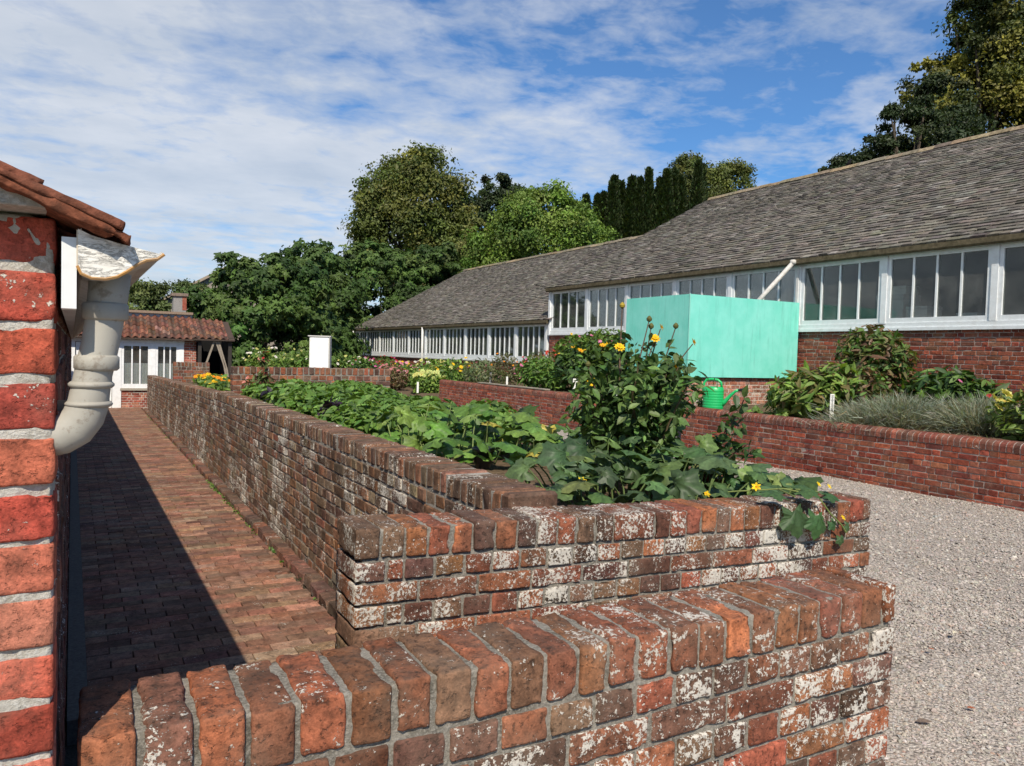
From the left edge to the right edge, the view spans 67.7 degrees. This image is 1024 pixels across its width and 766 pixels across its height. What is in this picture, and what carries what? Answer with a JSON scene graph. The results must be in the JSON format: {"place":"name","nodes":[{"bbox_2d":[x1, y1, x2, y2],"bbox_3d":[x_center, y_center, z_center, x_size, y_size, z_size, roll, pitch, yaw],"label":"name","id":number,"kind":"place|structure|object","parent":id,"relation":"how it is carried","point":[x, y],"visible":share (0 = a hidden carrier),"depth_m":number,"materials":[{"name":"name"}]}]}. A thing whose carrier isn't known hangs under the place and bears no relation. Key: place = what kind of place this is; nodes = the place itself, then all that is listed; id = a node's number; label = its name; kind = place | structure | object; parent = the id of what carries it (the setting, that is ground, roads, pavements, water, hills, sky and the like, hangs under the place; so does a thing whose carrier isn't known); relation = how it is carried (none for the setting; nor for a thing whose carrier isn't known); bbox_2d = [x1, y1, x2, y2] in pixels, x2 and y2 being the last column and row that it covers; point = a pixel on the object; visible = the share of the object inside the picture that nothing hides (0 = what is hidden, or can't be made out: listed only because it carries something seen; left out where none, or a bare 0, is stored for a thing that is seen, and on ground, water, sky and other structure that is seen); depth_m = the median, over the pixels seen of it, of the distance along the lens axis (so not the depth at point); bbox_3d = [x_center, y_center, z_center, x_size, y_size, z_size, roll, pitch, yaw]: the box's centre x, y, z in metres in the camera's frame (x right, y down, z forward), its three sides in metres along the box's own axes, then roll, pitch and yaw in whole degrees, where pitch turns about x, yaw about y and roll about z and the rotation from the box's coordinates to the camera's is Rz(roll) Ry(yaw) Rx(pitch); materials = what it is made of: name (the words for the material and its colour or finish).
{"place":"outdoors","nodes":[
{"label":"outdoors","id":0,"kind":"place"},
{"bbox_2d":[64,407,337,765],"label":"path","id":1,"kind":"structure","parent":0,"point":[71,755],"depth_m":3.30,"materials":[{"name":"red brick"}]},
{"bbox_2d":[67,449,86,745],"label":"kerb","id":2,"kind":"structure","parent":1,"relation":"on","point":[77,676],"depth_m":4.37,"materials":[{"name":"concrete"}]},
{"bbox_2d":[143,408,336,619],"bbox_3d":[-5.456,1.147,12.760,0.134,0.423,22.163,0,3,-29],"label":"brick edging","id":3,"kind":"object","parent":1,"relation":"on","point":[319,588],"visible":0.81,"depth_m":6.64,"materials":[{"name":"brown brick"}]},
{"bbox_2d":[212,391,557,590],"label":"brick wall","id":4,"kind":"structure","parent":1,"relation":"on","point":[298,483],"depth_m":5.43,"materials":[{"name":"brown brick"}]},
{"bbox_2d":[396,385,438,397],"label":"soil","id":5,"kind":"structure","parent":0,"point":[407,390],"depth_m":25.18,"materials":[{"name":"brown soil"}]},
{"bbox_2d":[242,346,287,366],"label":"border perennial","id":6,"kind":"object","parent":5,"relation":"on","point":[281,359],"visible":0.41,"depth_m":27.71,"materials":[{"name":"green plant"}]},
{"bbox_2d":[283,346,308,367],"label":"border perennial","id":7,"kind":"object","parent":5,"relation":"on","point":[296,357],"visible":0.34,"depth_m":28.91,"materials":[{"name":"green plant"}]},
{"bbox_2d":[308,335,332,367],"bbox_3d":[-5.688,-0.468,22.591,0.660,1.860,0.350,1,2,-5],"label":"white cabinet","id":8,"kind":"object","parent":5,"relation":"on","point":[320,349],"visible":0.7,"depth_m":22.42,"materials":[{"name":"paint"}]},
{"bbox_2d":[381,363,409,389],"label":"bronze perennial","id":9,"kind":"object","parent":5,"relation":"on","point":[395,384],"visible":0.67,"depth_m":26.67,"materials":[{"name":"brown plant"}]},
{"bbox_2d":[409,369,445,393],"bbox_3d":[-2.734,0.006,25.028,1.246,0.947,1.458,0,3,-29],"label":"sedum","id":10,"kind":"object","parent":5,"relation":"on","point":[434,376],"visible":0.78,"depth_m":24.75,"materials":[{"name":"green plant"}]},
{"bbox_2d":[408,357,451,385],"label":"border perennial","id":11,"kind":"object","parent":5,"relation":"on","point":[425,367],"visible":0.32,"depth_m":28.02,"materials":[{"name":"green plant"}]},
{"bbox_2d":[431,357,478,386],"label":"border perennial","id":12,"kind":"object","parent":5,"relation":"on","point":[448,366],"visible":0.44,"depth_m":25.52,"materials":[{"name":"green plant"}]},
{"bbox_2d":[352,235,641,380],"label":"glazed shed","id":13,"kind":"structure","parent":0,"point":[489,311],"depth_m":32.38,"materials":[{"name":"grey brick"}]},
{"bbox_2d":[367,330,378,352],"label":"window","id":14,"kind":"structure","parent":13,"relation":"in","point":[372,336],"depth_m":39.28,"materials":[{"name":"white paint"}]},
{"bbox_2d":[380,330,392,353],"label":"window","id":15,"kind":"structure","parent":13,"relation":"in","point":[386,336],"depth_m":37.55,"materials":[{"name":"white paint"}]},
{"bbox_2d":[393,329,407,353],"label":"window","id":16,"kind":"structure","parent":13,"relation":"in","point":[400,336],"depth_m":35.84,"materials":[{"name":"white paint"}]},
{"bbox_2d":[409,329,424,354],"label":"window","id":17,"kind":"structure","parent":13,"relation":"in","point":[414,334],"depth_m":34.12,"materials":[{"name":"white paint"}]},
{"bbox_2d":[426,328,442,355],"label":"window","id":18,"kind":"structure","parent":13,"relation":"in","point":[434,336],"depth_m":32.29,"materials":[{"name":"white paint"}]},
{"bbox_2d":[444,327,463,356],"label":"window","id":19,"kind":"structure","parent":13,"relation":"in","point":[454,337],"depth_m":30.52,"materials":[{"name":"white paint"}]},
{"bbox_2d":[465,326,487,357],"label":"window","id":20,"kind":"structure","parent":13,"relation":"in","point":[476,337],"depth_m":28.77,"materials":[{"name":"white paint"}]},
{"bbox_2d":[489,325,514,358],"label":"window","id":21,"kind":"structure","parent":13,"relation":"in","point":[501,338],"depth_m":27.02,"materials":[{"name":"white paint"}]},
{"bbox_2d":[516,324,544,358],"bbox_3d":[0.632,-1.353,25.200,0.070,1.143,1.894,0,3,-29],"label":"window","id":22,"kind":"structure","parent":13,"relation":"in","point":[529,338],"depth_m":25.29,"materials":[{"name":"white paint"}]},
{"bbox_2d":[0,0,1017,321],"label":"sky","id":23,"kind":"structure","parent":0,"point":[246,128],"materials":[{"name":"blue"}]},
{"bbox_2d":[421,437,734,506],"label":"soil","id":24,"kind":"structure","parent":0,"point":[500,467],"depth_m":4.49,"materials":[{"name":"brown soil"}]},
{"bbox_2d":[240,351,275,392],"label":"weed","id":25,"kind":"object","parent":24,"relation":"on","point":[263,376],"visible":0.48,"depth_m":10.18,"materials":[{"name":"green plant"}]},
{"bbox_2d":[262,386,306,407],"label":"leafy plant","id":26,"kind":"object","parent":24,"relation":"on","point":[275,395],"visible":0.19,"depth_m":8.16,"materials":[{"name":"green plant"}]},
{"bbox_2d":[273,387,328,412],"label":"leafy plant","id":27,"kind":"object","parent":24,"relation":"on","point":[287,396],"visible":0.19,"depth_m":7.74,"materials":[{"name":"green plant"}]},
{"bbox_2d":[284,390,347,414],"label":"leafy plant","id":28,"kind":"object","parent":24,"relation":"on","point":[301,400],"visible":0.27,"depth_m":7.34,"materials":[{"name":"green plant"}]},
{"bbox_2d":[296,399,336,416],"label":"leafy plant","id":29,"kind":"object","parent":24,"relation":"on","point":[304,409],"visible":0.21,"depth_m":7.04,"materials":[{"name":"green plant"}]},
{"bbox_2d":[318,404,367,428],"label":"leafy plant","id":30,"kind":"object","parent":24,"relation":"on","point":[330,412],"visible":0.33,"depth_m":6.30,"materials":[{"name":"green plant"}]},
{"bbox_2d":[341,407,401,437],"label":"leafy plant","id":31,"kind":"object","parent":24,"relation":"on","point":[365,422],"visible":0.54,"depth_m":5.87,"materials":[{"name":"green plant"}]},
{"bbox_2d":[353,395,401,410],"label":"leafy plant","id":32,"kind":"object","parent":24,"relation":"on","point":[381,400],"visible":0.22,"depth_m":6.85,"materials":[{"name":"green plant"}]},
{"bbox_2d":[375,398,565,467],"bbox_3d":[-0.338,0.338,5.341,1.146,0.434,1.600,0,3,-29],"label":"squash plant","id":33,"kind":"object","parent":24,"relation":"on","point":[434,427],"visible":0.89,"depth_m":5.15,"materials":[{"name":"green plant"}]},
{"bbox_2d":[472,446,494,468],"bbox_3d":[-0.179,0.463,4.750,0.144,0.125,0.144,0,3,-29],"label":"plant pot","id":34,"kind":"object","parent":24,"relation":"on","point":[479,462],"visible":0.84,"depth_m":4.70,"materials":[{"name":"plastic"}]},
{"bbox_2d":[465,398,516,413],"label":"leafy plant","id":35,"kind":"object","parent":24,"relation":"on","point":[495,404],"visible":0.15,"depth_m":6.87,"materials":[{"name":"green plant"}]},
{"bbox_2d":[484,423,599,458],"bbox_3d":[0.275,0.409,5.301,0.844,0.277,1.064,0,3,-29],"label":"squash plant","id":36,"kind":"object","parent":24,"relation":"on","point":[552,429],"visible":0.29,"depth_m":5.16,"materials":[{"name":"green plant"}]},
{"bbox_2d":[556,302,765,476],"bbox_3d":[0.880,0.077,4.619,1.108,1.106,1.033,0,3,-29],"label":"dahlia","id":37,"kind":"object","parent":24,"relation":"on","point":[648,402],"visible":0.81,"depth_m":4.45,"materials":[{"name":"green plant"}]},
{"bbox_2d":[502,433,823,505],"bbox_3d":[0.738,0.448,3.882,1.561,0.327,0.932,0,3,-29],"label":"squash plant","id":38,"kind":"object","parent":24,"relation":"on","point":[571,461],"visible":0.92,"depth_m":3.78,"materials":[{"name":"green plant"}]},
{"bbox_2d":[462,380,1023,441],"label":"soil","id":39,"kind":"structure","parent":0,"point":[760,406],"depth_m":10.38,"materials":[{"name":"brown soil"}]},
{"bbox_2d":[461,357,495,382],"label":"grassy perennial","id":40,"kind":"object","parent":39,"relation":"on","point":[471,373],"visible":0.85,"depth_m":22.13,"materials":[{"name":"green plant"}]},
{"bbox_2d":[488,352,520,385],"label":"grassy perennial","id":41,"kind":"object","parent":39,"relation":"on","point":[500,379],"visible":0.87,"depth_m":20.75,"materials":[{"name":"green plant"}]},
{"bbox_2d":[513,356,572,390],"bbox_3d":[0.874,-0.223,19.102,1.146,1.006,2.293,0,3,-29],"label":"phlox","id":42,"kind":"object","parent":39,"relation":"on","point":[549,376],"visible":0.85,"depth_m":18.95,"materials":[{"name":"green plant"}]},
{"bbox_2d":[554,339,607,383],"bbox_3d":[1.684,-0.386,18.000,1.132,1.315,1.528,0,3,-41],"label":"dahlia","id":43,"kind":"object","parent":39,"relation":"on","point":[579,356],"visible":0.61,"depth_m":17.79,"materials":[{"name":"green plant"}]},
{"bbox_2d":[553,327,622,379],"bbox_3d":[2.161,-0.672,20.934,1.088,1.715,3.618,0,3,-29],"label":"climbing shrub","id":44,"kind":"object","parent":39,"relation":"on","point":[584,339],"visible":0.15,"depth_m":20.92,"materials":[{"name":"green plant"}]},
{"bbox_2d":[604,332,625,378],"bbox_3d":[2.511,-0.349,16.750,0.978,1.558,1.119,0,3,-29],"label":"dahlia","id":45,"kind":"object","parent":39,"relation":"on","point":[611,347],"visible":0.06,"depth_m":16.68,"materials":[{"name":"green plant"}]},
{"bbox_2d":[702,378,742,409],"bbox_3d":[3.602,0.188,12.965,0.754,0.536,0.303,3,3,29],"label":"watering can","id":46,"kind":"object","parent":39,"relation":"on","point":[714,400],"visible":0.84,"depth_m":12.92,"materials":[{"name":"plastic"}]},
{"bbox_2d":[684,377,788,405],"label":"brick plinth","id":47,"kind":"structure","parent":39,"relation":"on","point":[757,389],"depth_m":14.98,"materials":[{"name":"red brick"}]},
{"bbox_2d":[625,293,798,377],"bbox_3d":[4.093,-0.922,15.688,2.930,1.550,1.912,0,3,-29],"label":"water tank","id":48,"kind":"object","parent":47,"relation":"on","point":[733,337],"visible":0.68,"depth_m":14.83,"materials":[{"name":"teal metal"}]},
{"bbox_2d":[762,359,866,418],"bbox_3d":[4.693,0.151,12.162,1.364,1.058,1.797,0,3,-29],"label":"peony","id":49,"kind":"object","parent":39,"relation":"on","point":[794,394],"visible":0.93,"depth_m":11.82,"materials":[{"name":"green plant"}]},
{"bbox_2d":[828,361,894,409],"bbox_3d":[5.478,0.145,12.058,1.115,1.028,1.052,0,3,-29],"label":"shrub","id":50,"kind":"object","parent":39,"relation":"on","point":[870,378],"visible":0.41,"depth_m":11.78,"materials":[{"name":"green plant"}]},
{"bbox_2d":[832,323,919,398],"bbox_3d":[6.101,-0.189,12.865,1.510,1.662,1.484,0,3,-29],"label":"shrub","id":51,"kind":"object","parent":39,"relation":"on","point":[883,353],"visible":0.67,"depth_m":12.52,"materials":[{"name":"green plant"}]},
{"bbox_2d":[796,389,975,431],"bbox_3d":[5.300,0.440,10.684,2.629,0.770,2.416,0,3,-29],"label":"lavender","id":52,"kind":"object","parent":39,"relation":"on","point":[876,413],"visible":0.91,"depth_m":10.49,"materials":[{"name":"green plant"}]},
{"bbox_2d":[893,391,1023,440],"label":"lavender","id":53,"kind":"object","parent":39,"relation":"on","point":[967,421],"visible":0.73,"depth_m":9.92,"materials":[{"name":"green plant"}]},
{"bbox_2d":[899,365,1023,421],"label":"peony","id":54,"kind":"object","parent":39,"relation":"on","point":[960,382],"visible":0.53,"depth_m":11.44,"materials":[{"name":"green plant"}]},
{"bbox_2d":[982,385,1023,439],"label":"sedum","id":55,"kind":"object","parent":39,"relation":"on","point":[1015,430],"visible":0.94,"depth_m":9.32,"materials":[{"name":"green plant"}]},
{"bbox_2d":[544,125,1023,406],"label":"glazed shed","id":56,"kind":"structure","parent":0,"point":[833,253],"depth_m":16.70,"materials":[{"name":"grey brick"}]},
{"bbox_2d":[551,289,585,330],"bbox_3d":[1.731,-2.201,23.217,0.070,1.213,1.924,0,3,-29],"label":"window","id":57,"kind":"structure","parent":56,"relation":"in","point":[567,307],"depth_m":23.19,"materials":[{"name":"white paint"}]},
{"bbox_2d":[587,284,625,329],"bbox_3d":[2.681,-2.107,21.493,0.070,1.213,1.784,0,3,-29],"label":"window","id":58,"kind":"structure","parent":56,"relation":"in","point":[604,309],"depth_m":21.48,"materials":[{"name":"white paint"}]},
{"bbox_2d":[629,279,673,298],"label":"window","id":59,"kind":"structure","parent":56,"relation":"in","point":[665,287],"depth_m":19.77,"materials":[{"name":"grey glass"}]},
{"bbox_2d":[677,274,727,296],"bbox_3d":[4.523,-1.926,18.152,0.070,1.213,1.744,0,3,-29],"label":"window","id":60,"kind":"structure","parent":56,"relation":"in","point":[712,285],"depth_m":18.06,"materials":[{"name":"grey glass"}]},
{"bbox_2d":[732,266,796,301],"bbox_3d":[5.436,-1.836,16.494,0.070,1.213,1.814,0,3,-29],"label":"window","id":61,"kind":"structure","parent":56,"relation":"in","point":[749,284],"depth_m":16.55,"materials":[{"name":"grey glass"}]},
{"bbox_2d":[800,257,881,324],"bbox_3d":[6.367,-1.744,14.805,0.070,1.213,1.814,0,3,-29],"label":"window","id":62,"kind":"structure","parent":56,"relation":"in","point":[804,268],"depth_m":14.80,"materials":[{"name":"white paint"}]},
{"bbox_2d":[886,245,992,322],"bbox_3d":[7.302,-1.652,13.108,0.070,1.213,1.834,0,3,-29],"label":"window","id":63,"kind":"structure","parent":56,"relation":"in","point":[959,318],"depth_m":13.09,"materials":[{"name":"white paint"}]},
{"bbox_2d":[997,242,1023,320],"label":"window","id":64,"kind":"structure","parent":56,"relation":"in","point":[1003,248],"depth_m":12.14,"materials":[{"name":"white paint"}]},
{"bbox_2d":[546,425,1023,765],"bbox_3d":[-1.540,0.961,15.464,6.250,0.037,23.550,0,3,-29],"label":"gravel yard","id":65,"kind":"structure","parent":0,"point":[973,643],"depth_m":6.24,"materials":[{"name":"grey gravel"}]},
{"bbox_2d":[439,379,595,429],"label":"garden wall","id":66,"kind":"structure","parent":65,"relation":"on","point":[552,406],"depth_m":18.57,"materials":[{"name":"red brick"}]},
{"bbox_2d":[681,406,1023,511],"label":"garden wall","id":67,"kind":"structure","parent":65,"relation":"on","point":[987,471],"depth_m":9.93,"materials":[{"name":"red brick"}]},
{"bbox_2d":[876,294,920,318],"bbox_3d":[7.430,-1.413,14.706,0.520,0.550,0.570,0,3,-29],"label":"storage box","id":68,"kind":"object","parent":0,"point":[901,303],"visible":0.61,"depth_m":14.43,"materials":[{"name":"plastic"}]},
{"bbox_2d":[906,306,942,317],"bbox_3d":[7.628,-1.260,14.138,0.470,0.300,0.420,0,3,-29],"label":"storage box","id":69,"kind":"object","parent":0,"point":[924,311],"visible":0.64,"depth_m":13.96,"materials":[{"name":"plastic"}]},
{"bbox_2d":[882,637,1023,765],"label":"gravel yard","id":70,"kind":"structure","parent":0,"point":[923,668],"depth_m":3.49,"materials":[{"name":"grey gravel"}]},
{"bbox_2d":[77,565,895,765],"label":"brick wall","id":71,"kind":"structure","parent":70,"relation":"on","point":[790,669],"depth_m":1.62,"materials":[{"name":"red brick"}]},
{"bbox_2d":[335,491,870,648],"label":"brick wall","id":72,"kind":"structure","parent":70,"relation":"on","point":[399,575],"depth_m":2.89,"materials":[{"name":"red brick"}]},
{"bbox_2d":[728,481,849,545],"bbox_3d":[1.346,0.616,3.598,0.592,0.304,0.368,1,2,-17],"label":"trailing shoot","id":73,"kind":"object","parent":72,"relation":"on","point":[796,521],"visible":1,"depth_m":3.46,"materials":[{"name":"green plant"}]},
{"label":"ground","id":74,"kind":"structure","parent":0,"visible":0},
{"bbox_2d":[0,160,164,765],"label":"brick outbuilding","id":75,"kind":"structure","parent":74,"relation":"on","point":[71,268],"depth_m":1.04,"materials":[{"name":"brick"}]},
{"bbox_2d":[128,279,168,310],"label":"hedge tree","id":76,"kind":"object","parent":74,"relation":"on","point":[150,306],"visible":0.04,"depth_m":43.21,"materials":[{"name":"green plant"}]},
{"bbox_2d":[71,293,234,408],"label":"cottage","id":77,"kind":"structure","parent":74,"relation":"on","point":[157,343],"depth_m":23.94,"materials":[{"name":"red tile"}]},
{"bbox_2d":[121,342,150,387],"bbox_3d":[-11.514,-0.536,23.370,0.800,1.386,0.072,0,3,-29],"label":"window","id":78,"kind":"structure","parent":77,"relation":"in","point":[133,375],"depth_m":23.37,"materials":[{"name":"white paint"}]},
{"bbox_2d":[155,343,178,378],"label":"window","id":79,"kind":"structure","parent":77,"relation":"in","point":[161,369],"depth_m":23.76,"materials":[{"name":"white paint"}]},
{"bbox_2d":[127,277,209,319],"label":"hedge tree","id":80,"kind":"object","parent":74,"relation":"on","point":[141,294],"visible":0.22,"depth_m":43.66,"materials":[{"name":"green plant"}]},
{"bbox_2d":[147,375,219,470],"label":"brick wall","id":81,"kind":"structure","parent":74,"relation":"on","point":[182,411],"depth_m":13.25,"materials":[{"name":"brown brick"}]},
{"bbox_2d":[181,251,354,367],"bbox_3d":[-9.626,-1.820,30.842,5.062,6.910,6.725,4,3,43],"label":"fig tree","id":82,"kind":"object","parent":74,"relation":"on","point":[283,311],"visible":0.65,"depth_m":29.61,"materials":[{"name":"green plant"}]},
{"bbox_2d":[244,238,372,366],"bbox_3d":[-10.522,-3.300,39.225,6.242,8.910,11.540,1,2,-15],"label":"fig tree","id":83,"kind":"object","parent":74,"relation":"on","point":[349,296],"visible":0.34,"depth_m":36.23,"materials":[{"name":"green plant"}]},
{"bbox_2d":[337,237,467,329],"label":"fig tree","id":84,"kind":"object","parent":74,"relation":"on","point":[403,270],"visible":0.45,"depth_m":46.43,"materials":[{"name":"green plant"}]},
{"bbox_2d":[337,139,479,289],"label":"oak tree","id":85,"kind":"object","parent":74,"relation":"on","point":[385,200],"visible":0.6,"depth_m":57.59,"materials":[{"name":"green plant"}]},
{"bbox_2d":[422,217,495,285],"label":"willow tree","id":86,"kind":"object","parent":74,"relation":"on","point":[479,222],"visible":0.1,"depth_m":51.41,"materials":[{"name":"green plant"}]},
{"bbox_2d":[454,172,536,235],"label":"dark tree","id":87,"kind":"object","parent":74,"relation":"on","point":[487,199],"visible":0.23,"depth_m":73.82,"materials":[{"name":"green plant"}]},
{"bbox_2d":[450,178,621,270],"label":"lime tree","id":88,"kind":"object","parent":74,"relation":"on","point":[526,222],"visible":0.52,"depth_m":48.99,"materials":[{"name":"green plant"}]},
{"bbox_2d":[603,181,621,240],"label":"conifer","id":89,"kind":"object","parent":74,"relation":"on","point":[611,205],"visible":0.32,"depth_m":69.13,"materials":[{"name":"green plant"}]},
{"bbox_2d":[620,187,636,238],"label":"conifer","id":90,"kind":"object","parent":74,"relation":"on","point":[627,220],"visible":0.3,"depth_m":69.60,"materials":[{"name":"green plant"}]},
{"bbox_2d":[633,184,644,235],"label":"conifer","id":91,"kind":"object","parent":74,"relation":"on","point":[639,219],"visible":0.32,"depth_m":69.74,"materials":[{"name":"green plant"}]},
{"bbox_2d":[641,166,654,234],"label":"conifer","id":92,"kind":"object","parent":74,"relation":"on","point":[648,194],"visible":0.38,"depth_m":69.77,"materials":[{"name":"green plant"}]},
{"bbox_2d":[649,176,665,230],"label":"conifer","id":93,"kind":"object","parent":74,"relation":"on","point":[657,199],"visible":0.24,"depth_m":69.48,"materials":[{"name":"green plant"}]},
{"bbox_2d":[660,168,675,223],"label":"conifer","id":94,"kind":"object","parent":74,"relation":"on","point":[667,214],"visible":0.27,"depth_m":69.36,"materials":[{"name":"green plant"}]},
{"bbox_2d":[672,172,680,217],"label":"conifer","id":95,"kind":"object","parent":74,"relation":"on","point":[676,194],"visible":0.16,"depth_m":69.98,"materials":[{"name":"green plant"}]},
{"bbox_2d":[678,174,687,214],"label":"conifer","id":96,"kind":"object","parent":74,"relation":"on","point":[683,204],"visible":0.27,"depth_m":70.34,"materials":[{"name":"green plant"}]},
{"bbox_2d":[688,158,704,209],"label":"conifer","id":97,"kind":"object","parent":74,"relation":"on","point":[697,192],"visible":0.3,"depth_m":69.61,"materials":[{"name":"green plant"}]},
{"bbox_2d":[653,150,757,207],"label":"round tree","id":98,"kind":"object","parent":74,"relation":"on","point":[725,175],"visible":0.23,"depth_m":77.86,"materials":[{"name":"green plant"}]},
{"bbox_2d":[817,69,998,171],"bbox_3d":[19.649,-7.090,38.197,9.065,16.872,7.269,0,3,-29],"label":"yew tree","id":99,"kind":"object","parent":74,"relation":"on","point":[923,122],"visible":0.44,"depth_m":37.51,"materials":[{"name":"green plant"}]},
{"bbox_2d":[894,0,1023,145],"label":"tall tree","id":100,"kind":"object","parent":74,"relation":"on","point":[988,61],"visible":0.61,"depth_m":41.20,"materials":[{"name":"green plant"}]},
{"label":"soil","id":101,"kind":"structure","parent":0,"visible":0},
{"bbox_2d":[173,362,209,382],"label":"brick wall","id":102,"kind":"structure","parent":101,"relation":"on","point":[185,371],"depth_m":18.15,"materials":[{"name":"red brick"}]},
{"bbox_2d":[193,372,230,390],"bbox_3d":[-5.563,-0.026,14.280,0.657,0.381,3.494,1,2,-26],"label":"marigold","id":103,"kind":"object","parent":101,"relation":"on","point":[220,382],"visible":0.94,"depth_m":13.30,"materials":[{"name":"yellow plant"}]},
{"bbox_2d":[230,366,390,393],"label":"brick wall","id":104,"kind":"structure","parent":101,"relation":"on","point":[240,374],"depth_m":11.01,"materials":[{"name":"red brick"}]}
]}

